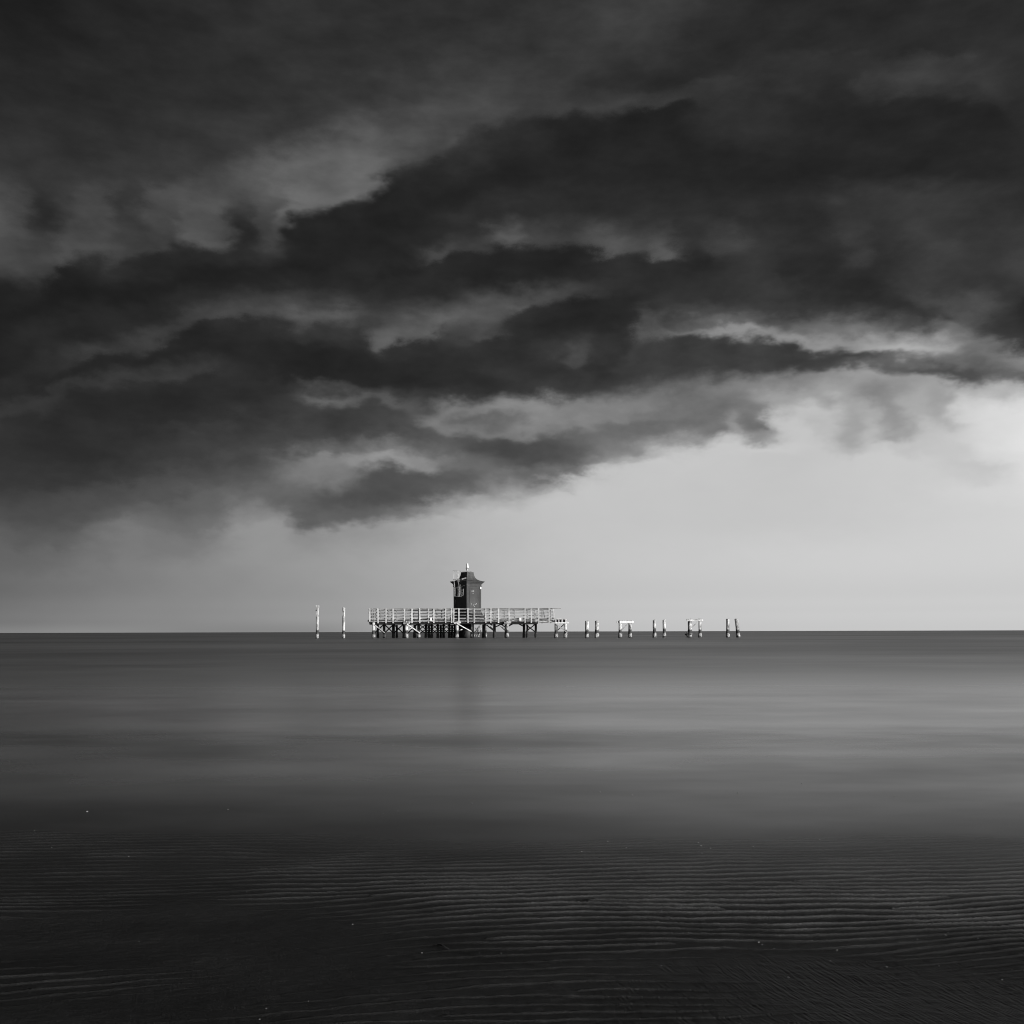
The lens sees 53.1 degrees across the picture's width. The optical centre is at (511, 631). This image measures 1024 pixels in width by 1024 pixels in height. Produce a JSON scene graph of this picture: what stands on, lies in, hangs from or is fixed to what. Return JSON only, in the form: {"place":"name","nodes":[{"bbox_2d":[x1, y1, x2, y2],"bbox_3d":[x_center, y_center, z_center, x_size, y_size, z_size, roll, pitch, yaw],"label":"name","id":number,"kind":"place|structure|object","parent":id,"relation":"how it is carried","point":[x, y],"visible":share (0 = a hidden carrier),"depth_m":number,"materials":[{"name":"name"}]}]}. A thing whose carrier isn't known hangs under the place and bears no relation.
{"place":"outdoors","nodes":[
{"label":"outdoors","id":0,"kind":"place"},
{"bbox_2d":[0,630,1023,848],"bbox_3d":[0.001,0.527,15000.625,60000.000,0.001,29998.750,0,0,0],"label":"sea","id":1,"kind":"structure","parent":0,"point":[542,740],"depth_m":5.07,"materials":[{"name":"liquid"}]},
{"bbox_2d":[316,605,319,637],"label":"mooring pile","id":2,"kind":"object","parent":1,"relation":"in","point":[317,621],"visible":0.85,"depth_m":84.90,"materials":[{"name":"grey wood"}]},
{"bbox_2d":[342,607,344,637],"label":"mooring pile","id":3,"kind":"object","parent":1,"relation":"in","point":[343,622],"visible":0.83,"depth_m":84.92,"materials":[{"name":"white wood"}]},
{"bbox_2d":[368,608,560,637],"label":"pier","id":4,"kind":"structure","parent":1,"relation":"in","point":[441,623],"depth_m":85.05,"materials":[{"name":"grey wood"}]},
{"bbox_2d":[450,563,484,637],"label":"lighthouse","id":5,"kind":"object","parent":4,"relation":"on","point":[467,584],"visible":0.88,"depth_m":86.57,"materials":[{"name":"paint"}]},
{"bbox_2d":[469,589,477,607],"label":"door","id":6,"kind":"structure","parent":5,"relation":"in","point":[473,596],"depth_m":86.54,"materials":[{"name":"paint"}]},
{"bbox_2d":[554,618,568,637],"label":"walkway trestle","id":7,"kind":"object","parent":1,"relation":"in","point":[564,621],"visible":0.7,"depth_m":84.87,"materials":[{"name":"white paint"}]},
{"bbox_2d":[585,621,588,637],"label":"walkway pile","id":8,"kind":"object","parent":1,"relation":"in","point":[586,629],"visible":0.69,"depth_m":84.88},
{"bbox_2d":[595,620,598,637],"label":"walkway pile","id":9,"kind":"object","parent":1,"relation":"in","point":[596,628],"visible":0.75,"depth_m":85.11,"materials":[{"name":"white wood"}]},
{"bbox_2d":[617,620,633,637],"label":"walkway trestle","id":10,"kind":"object","parent":1,"relation":"in","point":[629,623],"visible":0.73,"depth_m":84.88,"materials":[{"name":"white paint"}]},
{"bbox_2d":[652,619,655,637],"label":"walkway pile","id":11,"kind":"object","parent":1,"relation":"in","point":[654,629],"visible":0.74,"depth_m":84.88,"materials":[{"name":"white wood"}]},
{"bbox_2d":[662,619,665,637],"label":"walkway pile","id":12,"kind":"object","parent":1,"relation":"in","point":[664,628],"visible":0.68,"depth_m":85.13,"materials":[{"name":"white wood"}]},
{"bbox_2d":[685,619,702,637],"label":"walkway trestle","id":13,"kind":"object","parent":1,"relation":"in","point":[689,634],"visible":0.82,"depth_m":84.88,"materials":[{"name":"grey wood"}]},
{"bbox_2d":[726,619,729,636],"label":"walkway pile","id":14,"kind":"object","parent":1,"relation":"in","point":[727,629],"visible":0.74,"depth_m":84.88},
{"bbox_2d":[735,619,739,636],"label":"walkway pile","id":15,"kind":"object","parent":1,"relation":"in","point":[737,628],"visible":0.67,"depth_m":85.12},
{"bbox_2d":[0,838,1023,1023],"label":"beach","id":16,"kind":"structure","parent":0,"point":[239,932],"depth_m":1.86,"materials":[{"name":"black sand"}]},
{"bbox_2d":[0,0,1023,632],"label":"sky","id":17,"kind":"structure","parent":0,"point":[609,312],"materials":[{"name":"grey"}]}
]}

